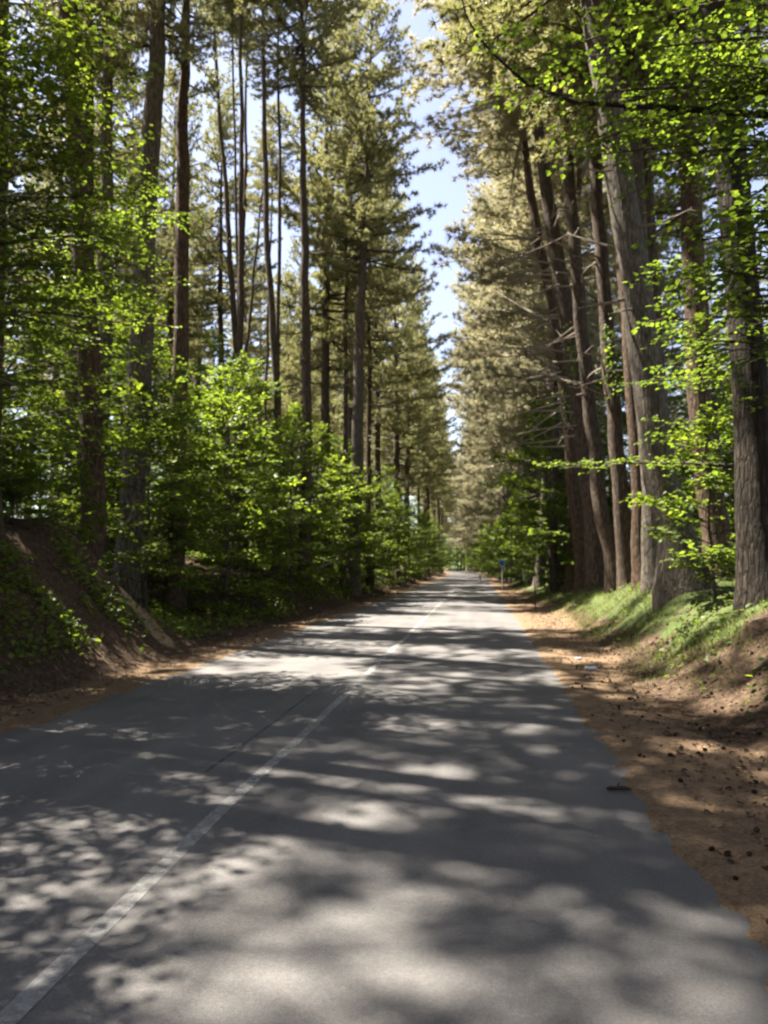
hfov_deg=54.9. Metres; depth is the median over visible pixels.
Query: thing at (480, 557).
young tree
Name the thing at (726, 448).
young tree
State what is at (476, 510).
pine tree
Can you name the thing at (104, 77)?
pine tree
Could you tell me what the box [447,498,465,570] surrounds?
pine tree
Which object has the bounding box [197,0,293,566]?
pine tree
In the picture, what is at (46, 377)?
pine tree
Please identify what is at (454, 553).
young tree
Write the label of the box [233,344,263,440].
pine tree
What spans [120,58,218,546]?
pine tree
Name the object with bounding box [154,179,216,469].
pine tree
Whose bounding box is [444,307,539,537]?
pine tree
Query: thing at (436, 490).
pine tree
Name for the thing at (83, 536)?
bush
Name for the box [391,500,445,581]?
young tree
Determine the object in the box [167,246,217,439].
pine tree
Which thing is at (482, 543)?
young tree
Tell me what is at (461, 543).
pine tree
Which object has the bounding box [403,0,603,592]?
pine tree
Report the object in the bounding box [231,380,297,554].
young tree
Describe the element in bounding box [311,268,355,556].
pine tree
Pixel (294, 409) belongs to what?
young tree
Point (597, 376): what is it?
pine tree
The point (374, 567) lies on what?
young tree
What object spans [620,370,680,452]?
pine tree
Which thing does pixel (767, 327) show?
pine tree
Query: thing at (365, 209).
pine tree
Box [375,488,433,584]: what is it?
young tree
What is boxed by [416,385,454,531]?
pine tree
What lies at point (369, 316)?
pine tree
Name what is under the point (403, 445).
pine tree
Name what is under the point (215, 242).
pine tree
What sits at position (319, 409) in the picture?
pine tree
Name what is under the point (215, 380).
young tree
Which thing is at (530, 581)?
pine tree
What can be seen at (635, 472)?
pine tree
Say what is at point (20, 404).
young tree
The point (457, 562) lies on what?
young tree
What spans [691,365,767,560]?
young tree
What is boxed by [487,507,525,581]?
young tree
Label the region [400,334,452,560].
pine tree
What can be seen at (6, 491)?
bush
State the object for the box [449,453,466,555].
pine tree
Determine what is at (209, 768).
road seam
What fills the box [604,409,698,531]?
young tree
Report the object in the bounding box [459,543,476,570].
young tree
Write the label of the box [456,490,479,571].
pine tree
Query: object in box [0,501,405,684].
undergrowth
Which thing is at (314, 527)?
young tree
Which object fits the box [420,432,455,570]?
pine tree
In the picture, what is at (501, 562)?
road sign
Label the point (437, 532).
young tree
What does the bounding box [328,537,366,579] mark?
bush
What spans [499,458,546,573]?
young tree
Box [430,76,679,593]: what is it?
pine tree
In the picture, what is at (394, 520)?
young tree
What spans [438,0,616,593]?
pine tree
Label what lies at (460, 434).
pine tree
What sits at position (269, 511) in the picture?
young tree
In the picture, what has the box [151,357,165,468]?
pine tree
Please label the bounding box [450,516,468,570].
pine tree
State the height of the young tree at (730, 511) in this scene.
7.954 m
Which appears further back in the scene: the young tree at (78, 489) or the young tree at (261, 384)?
the young tree at (261, 384)
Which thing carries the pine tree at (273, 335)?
on the ground at (684, 820)
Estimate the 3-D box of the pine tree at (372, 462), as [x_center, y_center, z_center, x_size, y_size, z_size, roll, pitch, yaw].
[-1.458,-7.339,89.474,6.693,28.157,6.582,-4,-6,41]
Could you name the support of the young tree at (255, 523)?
on the ground at (684, 820)
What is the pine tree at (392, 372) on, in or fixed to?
on the ground at (684, 820)
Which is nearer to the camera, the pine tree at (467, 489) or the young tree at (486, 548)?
the young tree at (486, 548)
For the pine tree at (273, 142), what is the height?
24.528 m
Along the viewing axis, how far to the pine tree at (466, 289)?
55.21 m
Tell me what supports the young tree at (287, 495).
on the ground at (684, 820)
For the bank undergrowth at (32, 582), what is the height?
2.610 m
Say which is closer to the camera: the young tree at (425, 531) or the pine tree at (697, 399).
the pine tree at (697, 399)
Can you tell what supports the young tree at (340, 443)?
on the ground at (684, 820)
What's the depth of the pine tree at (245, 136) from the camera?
36.41 m
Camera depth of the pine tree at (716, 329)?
37.71 m
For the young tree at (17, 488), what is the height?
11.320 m
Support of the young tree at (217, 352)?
on the ground at (684, 820)
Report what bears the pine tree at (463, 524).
on the ground at (684, 820)
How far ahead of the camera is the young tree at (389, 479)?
56.57 m
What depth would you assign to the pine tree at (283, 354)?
69.61 m
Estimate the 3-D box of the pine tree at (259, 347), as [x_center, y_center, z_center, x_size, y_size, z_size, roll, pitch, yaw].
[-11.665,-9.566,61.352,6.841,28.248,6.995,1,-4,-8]
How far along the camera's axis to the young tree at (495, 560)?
82.97 m
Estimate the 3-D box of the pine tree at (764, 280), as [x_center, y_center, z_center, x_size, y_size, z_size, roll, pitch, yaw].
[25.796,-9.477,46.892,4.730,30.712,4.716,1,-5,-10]
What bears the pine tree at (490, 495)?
on the ground at (684, 820)
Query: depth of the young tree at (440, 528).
112.07 m
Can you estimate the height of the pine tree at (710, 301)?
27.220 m
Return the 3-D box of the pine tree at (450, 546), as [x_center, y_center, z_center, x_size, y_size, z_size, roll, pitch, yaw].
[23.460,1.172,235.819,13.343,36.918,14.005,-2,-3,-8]
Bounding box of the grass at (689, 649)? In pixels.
[507,574,767,694]
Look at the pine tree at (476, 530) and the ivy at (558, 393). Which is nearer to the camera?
the ivy at (558, 393)
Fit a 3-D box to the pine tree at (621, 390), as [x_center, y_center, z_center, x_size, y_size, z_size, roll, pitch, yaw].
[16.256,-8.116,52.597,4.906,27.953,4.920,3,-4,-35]
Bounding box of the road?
[0,571,767,1023]
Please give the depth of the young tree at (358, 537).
34.16 m
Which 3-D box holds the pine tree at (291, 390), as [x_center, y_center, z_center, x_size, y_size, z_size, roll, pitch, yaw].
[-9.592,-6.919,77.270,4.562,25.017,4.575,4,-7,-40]
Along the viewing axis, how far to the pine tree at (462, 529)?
197.55 m
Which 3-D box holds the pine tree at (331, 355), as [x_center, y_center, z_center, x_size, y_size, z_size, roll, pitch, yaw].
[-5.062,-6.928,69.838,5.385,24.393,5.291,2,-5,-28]
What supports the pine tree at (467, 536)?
on the ground at (684, 820)
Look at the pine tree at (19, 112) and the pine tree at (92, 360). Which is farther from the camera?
the pine tree at (19, 112)
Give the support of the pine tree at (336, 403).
on the ground at (684, 820)
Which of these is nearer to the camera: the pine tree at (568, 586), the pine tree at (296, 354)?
the pine tree at (568, 586)
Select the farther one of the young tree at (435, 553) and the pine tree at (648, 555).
the young tree at (435, 553)
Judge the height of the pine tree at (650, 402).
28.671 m
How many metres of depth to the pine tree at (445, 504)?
143.60 m
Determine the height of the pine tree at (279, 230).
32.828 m
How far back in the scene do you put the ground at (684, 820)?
9.66 m
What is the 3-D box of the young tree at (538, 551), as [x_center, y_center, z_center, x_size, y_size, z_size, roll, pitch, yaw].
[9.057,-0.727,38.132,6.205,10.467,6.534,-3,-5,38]
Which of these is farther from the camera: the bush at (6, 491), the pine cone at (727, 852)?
the bush at (6, 491)
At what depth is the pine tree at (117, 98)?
31.48 m
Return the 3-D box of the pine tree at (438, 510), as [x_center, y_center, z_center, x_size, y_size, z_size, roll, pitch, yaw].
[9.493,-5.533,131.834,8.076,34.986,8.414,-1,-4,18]
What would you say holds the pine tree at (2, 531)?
on the ground at (684, 820)
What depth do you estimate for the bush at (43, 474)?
12.52 m
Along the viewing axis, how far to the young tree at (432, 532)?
81.80 m
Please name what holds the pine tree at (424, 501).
on the ground at (684, 820)
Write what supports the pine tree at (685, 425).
on the ground at (684, 820)
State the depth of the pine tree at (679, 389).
58.98 m
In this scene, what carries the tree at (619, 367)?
on the ground at (684, 820)
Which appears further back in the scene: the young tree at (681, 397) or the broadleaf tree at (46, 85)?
the young tree at (681, 397)
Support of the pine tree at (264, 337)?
on the ground at (684, 820)
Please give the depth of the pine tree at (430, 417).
76.08 m
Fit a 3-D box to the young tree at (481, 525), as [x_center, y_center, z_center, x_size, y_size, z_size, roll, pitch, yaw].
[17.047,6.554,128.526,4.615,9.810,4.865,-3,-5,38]
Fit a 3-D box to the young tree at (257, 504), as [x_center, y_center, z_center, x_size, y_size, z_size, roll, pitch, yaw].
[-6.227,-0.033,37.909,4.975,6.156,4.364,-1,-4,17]
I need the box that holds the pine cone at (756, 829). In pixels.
[753,827,759,832]
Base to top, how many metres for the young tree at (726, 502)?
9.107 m
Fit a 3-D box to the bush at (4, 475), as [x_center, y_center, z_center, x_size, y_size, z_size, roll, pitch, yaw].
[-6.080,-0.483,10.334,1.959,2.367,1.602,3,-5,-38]
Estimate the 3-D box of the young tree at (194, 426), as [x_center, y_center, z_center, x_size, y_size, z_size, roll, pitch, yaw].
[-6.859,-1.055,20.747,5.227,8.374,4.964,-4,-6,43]
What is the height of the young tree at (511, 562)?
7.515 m
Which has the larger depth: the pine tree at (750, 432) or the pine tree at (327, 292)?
the pine tree at (327, 292)
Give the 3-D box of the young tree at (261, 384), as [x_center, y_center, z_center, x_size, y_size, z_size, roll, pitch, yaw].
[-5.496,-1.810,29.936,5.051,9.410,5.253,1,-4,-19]
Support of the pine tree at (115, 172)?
on the ground at (684, 820)
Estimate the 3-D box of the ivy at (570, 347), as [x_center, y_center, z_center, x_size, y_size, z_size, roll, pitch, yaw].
[6.355,-5.348,24.932,0.789,2.207,0.598,-2,-4,20]
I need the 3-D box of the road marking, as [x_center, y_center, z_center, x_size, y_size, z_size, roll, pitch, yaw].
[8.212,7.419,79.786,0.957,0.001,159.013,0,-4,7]
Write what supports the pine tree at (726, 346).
on the ground at (684, 820)
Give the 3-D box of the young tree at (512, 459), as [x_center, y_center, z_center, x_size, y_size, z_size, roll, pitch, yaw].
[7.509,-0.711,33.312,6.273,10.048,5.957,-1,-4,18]
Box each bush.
[0,348,62,498]
[0,426,50,505]
[0,443,26,523]
[1,427,68,526]
[33,460,119,543]
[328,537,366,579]
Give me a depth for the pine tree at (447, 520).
169.41 m
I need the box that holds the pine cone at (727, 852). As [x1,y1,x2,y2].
[724,850,731,856]
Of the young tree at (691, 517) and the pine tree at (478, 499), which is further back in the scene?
the pine tree at (478, 499)
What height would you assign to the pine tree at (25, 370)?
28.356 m
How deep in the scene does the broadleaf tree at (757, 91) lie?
8.62 m
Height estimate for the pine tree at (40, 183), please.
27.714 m
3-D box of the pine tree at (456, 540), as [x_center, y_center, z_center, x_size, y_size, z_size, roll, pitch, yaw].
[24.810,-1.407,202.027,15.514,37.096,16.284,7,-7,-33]
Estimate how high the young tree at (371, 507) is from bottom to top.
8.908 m
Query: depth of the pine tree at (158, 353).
62.46 m
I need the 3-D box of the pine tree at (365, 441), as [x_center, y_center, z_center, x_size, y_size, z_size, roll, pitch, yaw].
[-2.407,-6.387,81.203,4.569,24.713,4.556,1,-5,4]
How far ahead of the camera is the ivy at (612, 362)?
21.36 m
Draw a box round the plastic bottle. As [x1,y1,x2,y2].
[584,666,598,669]
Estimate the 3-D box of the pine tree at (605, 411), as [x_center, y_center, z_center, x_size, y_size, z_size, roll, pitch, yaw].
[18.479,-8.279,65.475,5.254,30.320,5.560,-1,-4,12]
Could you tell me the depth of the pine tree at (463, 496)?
103.29 m
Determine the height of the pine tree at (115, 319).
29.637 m
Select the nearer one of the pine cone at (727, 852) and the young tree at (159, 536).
the pine cone at (727, 852)
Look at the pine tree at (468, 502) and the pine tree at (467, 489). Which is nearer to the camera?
the pine tree at (467, 489)
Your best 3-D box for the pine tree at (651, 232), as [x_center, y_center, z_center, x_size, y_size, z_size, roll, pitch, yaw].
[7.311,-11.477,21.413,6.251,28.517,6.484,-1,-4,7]
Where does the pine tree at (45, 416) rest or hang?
on the ground at (684, 820)
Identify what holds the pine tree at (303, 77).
on the ground at (684, 820)
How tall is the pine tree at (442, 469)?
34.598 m
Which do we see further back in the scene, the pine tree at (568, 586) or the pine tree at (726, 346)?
the pine tree at (726, 346)
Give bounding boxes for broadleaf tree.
[0,0,181,467]
[1,142,212,504]
[462,0,767,412]
[532,254,767,487]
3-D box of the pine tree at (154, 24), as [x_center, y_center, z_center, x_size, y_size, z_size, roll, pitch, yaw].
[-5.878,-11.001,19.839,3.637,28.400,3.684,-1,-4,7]
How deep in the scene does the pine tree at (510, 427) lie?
49.49 m
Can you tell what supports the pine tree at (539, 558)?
on the ground at (684, 820)
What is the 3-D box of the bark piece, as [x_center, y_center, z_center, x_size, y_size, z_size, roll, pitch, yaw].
[1.667,1.952,5.253,0.174,0.055,0.045,-1,-4,7]
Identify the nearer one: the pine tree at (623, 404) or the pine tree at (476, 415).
the pine tree at (623, 404)
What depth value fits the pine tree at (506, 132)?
28.85 m
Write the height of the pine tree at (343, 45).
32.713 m
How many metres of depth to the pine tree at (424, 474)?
84.20 m
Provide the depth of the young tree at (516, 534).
59.13 m
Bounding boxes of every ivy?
[555,358,571,424]
[561,321,579,383]
[595,313,623,401]
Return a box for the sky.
[5,0,767,538]
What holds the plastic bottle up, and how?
on the ground at (684, 820)
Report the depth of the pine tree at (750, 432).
10.37 m
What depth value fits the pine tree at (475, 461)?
59.60 m
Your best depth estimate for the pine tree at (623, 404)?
41.93 m
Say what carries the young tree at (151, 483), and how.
on the ground at (684, 820)
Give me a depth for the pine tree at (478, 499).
121.43 m
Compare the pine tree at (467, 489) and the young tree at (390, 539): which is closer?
the young tree at (390, 539)
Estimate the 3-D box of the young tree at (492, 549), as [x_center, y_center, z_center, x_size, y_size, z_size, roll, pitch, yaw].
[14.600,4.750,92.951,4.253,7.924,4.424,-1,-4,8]
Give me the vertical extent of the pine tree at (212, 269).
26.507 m
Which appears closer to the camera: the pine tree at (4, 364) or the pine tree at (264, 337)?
the pine tree at (4, 364)
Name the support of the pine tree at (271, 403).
on the ground at (684, 820)
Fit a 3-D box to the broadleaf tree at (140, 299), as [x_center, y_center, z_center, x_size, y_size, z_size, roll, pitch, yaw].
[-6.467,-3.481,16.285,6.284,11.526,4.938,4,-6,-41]
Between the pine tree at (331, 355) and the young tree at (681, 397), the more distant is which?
the pine tree at (331, 355)
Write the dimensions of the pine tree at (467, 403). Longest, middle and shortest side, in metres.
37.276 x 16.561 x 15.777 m
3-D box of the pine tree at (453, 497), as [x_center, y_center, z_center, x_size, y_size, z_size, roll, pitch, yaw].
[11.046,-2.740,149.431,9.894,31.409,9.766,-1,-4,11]
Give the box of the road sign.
[499,558,504,591]
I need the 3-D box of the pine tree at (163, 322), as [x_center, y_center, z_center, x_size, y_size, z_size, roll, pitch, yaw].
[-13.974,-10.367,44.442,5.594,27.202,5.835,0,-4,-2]
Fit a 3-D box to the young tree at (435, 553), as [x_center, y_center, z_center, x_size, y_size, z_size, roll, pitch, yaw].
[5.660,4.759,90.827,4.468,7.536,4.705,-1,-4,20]
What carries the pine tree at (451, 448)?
on the ground at (684, 820)
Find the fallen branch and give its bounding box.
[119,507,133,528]
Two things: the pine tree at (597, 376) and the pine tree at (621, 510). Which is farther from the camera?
the pine tree at (597, 376)
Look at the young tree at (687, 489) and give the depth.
45.98 m
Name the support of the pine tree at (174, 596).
on the ground at (684, 820)
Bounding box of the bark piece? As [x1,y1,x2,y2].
[606,782,631,790]
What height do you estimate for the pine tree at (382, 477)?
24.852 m
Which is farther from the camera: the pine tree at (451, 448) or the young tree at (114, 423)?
the pine tree at (451, 448)
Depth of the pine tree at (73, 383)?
22.04 m
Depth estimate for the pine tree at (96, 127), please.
40.62 m
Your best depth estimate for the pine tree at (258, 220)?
34.04 m
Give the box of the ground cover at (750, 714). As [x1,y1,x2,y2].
[526,583,767,716]
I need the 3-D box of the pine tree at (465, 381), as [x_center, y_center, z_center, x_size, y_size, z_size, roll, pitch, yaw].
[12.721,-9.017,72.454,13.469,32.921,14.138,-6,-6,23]
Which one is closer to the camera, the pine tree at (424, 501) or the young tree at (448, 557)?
the pine tree at (424, 501)
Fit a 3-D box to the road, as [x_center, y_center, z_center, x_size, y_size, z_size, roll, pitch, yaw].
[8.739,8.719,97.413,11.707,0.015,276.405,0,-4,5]
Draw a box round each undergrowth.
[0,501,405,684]
[0,508,146,682]
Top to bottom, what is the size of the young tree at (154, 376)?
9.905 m
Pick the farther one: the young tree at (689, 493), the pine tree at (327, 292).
the pine tree at (327, 292)
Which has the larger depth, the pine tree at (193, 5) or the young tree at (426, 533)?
the young tree at (426, 533)
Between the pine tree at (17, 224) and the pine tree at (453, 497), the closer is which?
the pine tree at (17, 224)
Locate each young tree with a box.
[2,232,72,518]
[2,414,43,518]
[4,246,170,533]
[23,370,251,610]
[23,421,151,563]
[42,326,237,579]
[47,293,222,563]
[61,417,151,536]
[110,413,163,537]
[116,429,215,542]
[145,386,320,606]
[150,330,259,555]
[153,386,231,541]
[158,356,301,586]
[187,419,233,539]
[189,350,316,572]
[219,455,299,554]
[221,465,289,550]
[224,414,359,589]
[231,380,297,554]
[253,401,355,566]
[262,420,360,567]
[265,458,315,553]
[291,450,397,590]
[310,447,394,571]
[312,434,385,571]
[332,471,419,588]
[360,466,409,569]
[361,482,389,553]
[361,491,419,585]
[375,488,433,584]
[380,503,429,583]
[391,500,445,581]
[401,509,442,579]
[413,513,443,578]
[416,520,446,577]
[426,515,446,571]
[430,519,447,573]
[443,531,453,565]
[443,533,454,570]
[446,521,460,567]
[449,546,466,568]
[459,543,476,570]
[462,544,485,567]
[466,522,492,574]
[471,522,497,573]
[472,531,492,569]
[477,386,613,593]
[477,530,497,573]
[479,490,539,584]
[480,513,522,580]
[480,516,508,570]
[484,521,500,574]
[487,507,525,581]
[489,398,609,587]
[497,487,540,572]
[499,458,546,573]
[518,441,610,576]
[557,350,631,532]
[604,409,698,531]
[605,470,699,544]
[618,398,735,596]
[626,369,701,548]
[673,365,735,548]
[678,459,701,542]
[688,339,767,546]
[688,449,735,550]
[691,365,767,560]
[692,405,734,549]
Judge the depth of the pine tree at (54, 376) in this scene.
36.27 m
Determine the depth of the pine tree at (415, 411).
62.44 m
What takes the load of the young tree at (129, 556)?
on the ground at (684, 820)
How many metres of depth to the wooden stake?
26.39 m
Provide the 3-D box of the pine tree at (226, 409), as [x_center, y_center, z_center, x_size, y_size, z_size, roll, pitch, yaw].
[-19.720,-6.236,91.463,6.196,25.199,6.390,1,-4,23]
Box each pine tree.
[0,0,76,546]
[0,4,73,395]
[2,225,30,447]
[3,249,47,517]
[5,0,58,369]
[6,0,121,510]
[6,326,51,506]
[7,162,64,518]
[18,349,63,516]
[20,4,171,526]
[21,0,135,565]
[25,0,174,440]
[36,322,64,499]
[39,138,96,377]
[40,103,115,509]
[48,0,176,575]
[92,71,175,517]
[101,0,217,606]
[111,177,133,538]
[113,121,195,529]
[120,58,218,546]
[138,0,231,612]
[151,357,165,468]
[152,257,168,431]
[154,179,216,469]
[154,224,195,405]
[165,62,283,545]
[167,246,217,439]
[173,197,236,470]
[174,0,253,566]
[188,255,206,436]
[191,338,226,548]
[194,0,260,321]
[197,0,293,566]
[204,362,234,451]
[209,2,282,258]
[212,228,283,543]
[222,130,277,546]
[224,0,387,581]
[224,256,286,470]
[231,0,303,572]
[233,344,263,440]
[238,100,300,555]
[244,0,403,569]
[248,0,320,509]
[249,290,320,498]
[263,268,299,426]
[268,232,329,525]
[281,0,448,594]
[281,336,314,487]
[294,122,413,492]
[296,12,409,580]
[311,139,456,573]
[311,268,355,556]
[311,306,342,494]
[311,345,343,429]
[330,100,413,589]
[335,330,373,437]
[363,190,446,575]
[363,262,449,572]
[363,385,374,503]
[363,393,387,509]
[371,252,449,572]
[372,301,450,527]
[381,408,391,492]
[384,0,625,592]
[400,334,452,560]
[401,346,464,576]
[401,346,466,554]
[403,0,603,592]
[409,380,453,569]
[412,380,455,505]
[415,435,460,544]
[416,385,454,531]
[420,0,717,612]
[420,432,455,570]
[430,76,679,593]
[430,220,610,512]
[430,392,458,573]
[430,432,460,556]
[432,121,605,531]
[432,413,456,572]
[435,50,675,585]
[435,496,452,549]
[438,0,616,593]
[439,145,592,584]
[443,174,606,579]
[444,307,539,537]
[445,373,518,579]
[445,462,458,570]
[445,494,462,570]
[446,0,706,590]
[447,276,520,579]
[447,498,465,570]
[447,502,472,570]
[448,418,521,570]
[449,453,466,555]
[449,460,475,570]
[450,314,517,505]
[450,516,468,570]
[451,436,476,571]
[451,491,475,570]
[453,441,475,541]
[453,501,476,557]
[454,191,540,578]
[454,414,485,546]
[456,282,540,579]
[456,401,488,510]
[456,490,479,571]
[457,49,712,594]
[457,139,621,582]
[458,398,500,498]
[458,434,497,571]
[459,427,493,570]
[460,423,494,527]
[462,136,617,589]
[465,438,519,569]
[466,0,762,592]
[491,0,630,590]
[530,1,767,502]
[538,0,767,581]
[539,0,741,398]
[591,217,625,524]
[591,230,685,469]
[592,275,607,466]
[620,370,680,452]
[621,292,688,425]
[655,113,731,543]
[674,381,691,507]
[686,260,731,411]
[698,0,767,619]
[712,313,732,430]
[724,249,767,450]
[754,176,767,328]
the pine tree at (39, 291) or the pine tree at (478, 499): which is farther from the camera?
the pine tree at (478, 499)
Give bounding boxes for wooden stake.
[534,568,537,609]
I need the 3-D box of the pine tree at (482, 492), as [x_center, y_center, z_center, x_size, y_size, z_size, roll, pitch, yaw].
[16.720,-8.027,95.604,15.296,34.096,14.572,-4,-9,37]
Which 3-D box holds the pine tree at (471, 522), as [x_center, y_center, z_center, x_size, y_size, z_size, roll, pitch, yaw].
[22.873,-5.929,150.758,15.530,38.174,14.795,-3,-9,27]
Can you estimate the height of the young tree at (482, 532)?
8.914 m
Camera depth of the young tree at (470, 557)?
189.81 m
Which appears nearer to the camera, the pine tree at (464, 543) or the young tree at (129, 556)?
the young tree at (129, 556)
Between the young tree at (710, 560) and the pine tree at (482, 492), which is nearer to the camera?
the young tree at (710, 560)
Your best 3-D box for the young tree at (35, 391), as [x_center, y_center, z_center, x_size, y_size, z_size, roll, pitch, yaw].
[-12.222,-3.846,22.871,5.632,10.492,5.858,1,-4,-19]
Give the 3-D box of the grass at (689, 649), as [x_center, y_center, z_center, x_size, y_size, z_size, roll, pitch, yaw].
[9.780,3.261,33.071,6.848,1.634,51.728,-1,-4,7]
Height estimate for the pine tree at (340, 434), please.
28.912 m
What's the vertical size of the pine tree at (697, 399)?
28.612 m
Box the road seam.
[206,699,302,769]
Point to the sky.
(433, 187)
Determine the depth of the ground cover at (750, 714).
11.28 m
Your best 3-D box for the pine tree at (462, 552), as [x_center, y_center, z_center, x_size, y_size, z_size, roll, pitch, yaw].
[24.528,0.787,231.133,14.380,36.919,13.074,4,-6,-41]
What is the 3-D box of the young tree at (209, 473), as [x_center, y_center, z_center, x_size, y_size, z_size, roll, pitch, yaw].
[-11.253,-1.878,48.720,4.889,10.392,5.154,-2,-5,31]
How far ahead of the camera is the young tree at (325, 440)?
31.28 m
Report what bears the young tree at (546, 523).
on the ground at (684, 820)
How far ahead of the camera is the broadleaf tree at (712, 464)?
12.64 m
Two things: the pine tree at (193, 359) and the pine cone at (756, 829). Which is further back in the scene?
the pine tree at (193, 359)
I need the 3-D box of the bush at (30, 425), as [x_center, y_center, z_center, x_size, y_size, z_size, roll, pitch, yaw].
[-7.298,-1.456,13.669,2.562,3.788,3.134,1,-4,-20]
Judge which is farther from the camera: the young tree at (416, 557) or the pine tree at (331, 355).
the pine tree at (331, 355)
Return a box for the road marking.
[0,575,466,1023]
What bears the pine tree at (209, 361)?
on the ground at (684, 820)
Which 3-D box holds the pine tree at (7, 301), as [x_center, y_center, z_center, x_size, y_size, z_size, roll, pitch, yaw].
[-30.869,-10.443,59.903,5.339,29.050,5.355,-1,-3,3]
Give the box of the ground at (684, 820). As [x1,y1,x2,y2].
[0,516,767,991]
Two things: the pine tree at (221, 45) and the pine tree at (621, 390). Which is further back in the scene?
the pine tree at (621, 390)
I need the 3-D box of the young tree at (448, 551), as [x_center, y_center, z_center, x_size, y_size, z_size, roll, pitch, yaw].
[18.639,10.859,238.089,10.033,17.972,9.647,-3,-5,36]
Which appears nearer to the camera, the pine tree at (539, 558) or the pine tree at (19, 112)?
the pine tree at (19, 112)
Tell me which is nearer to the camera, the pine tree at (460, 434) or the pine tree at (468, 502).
the pine tree at (460, 434)
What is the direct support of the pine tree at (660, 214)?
on the ground at (684, 820)
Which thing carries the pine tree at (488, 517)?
on the ground at (684, 820)
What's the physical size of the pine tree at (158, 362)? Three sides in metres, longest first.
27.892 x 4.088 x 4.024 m
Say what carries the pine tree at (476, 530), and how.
on the ground at (684, 820)
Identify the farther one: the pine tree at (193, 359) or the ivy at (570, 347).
the pine tree at (193, 359)
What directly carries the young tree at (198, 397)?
on the ground at (684, 820)
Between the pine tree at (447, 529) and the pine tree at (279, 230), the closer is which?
the pine tree at (279, 230)

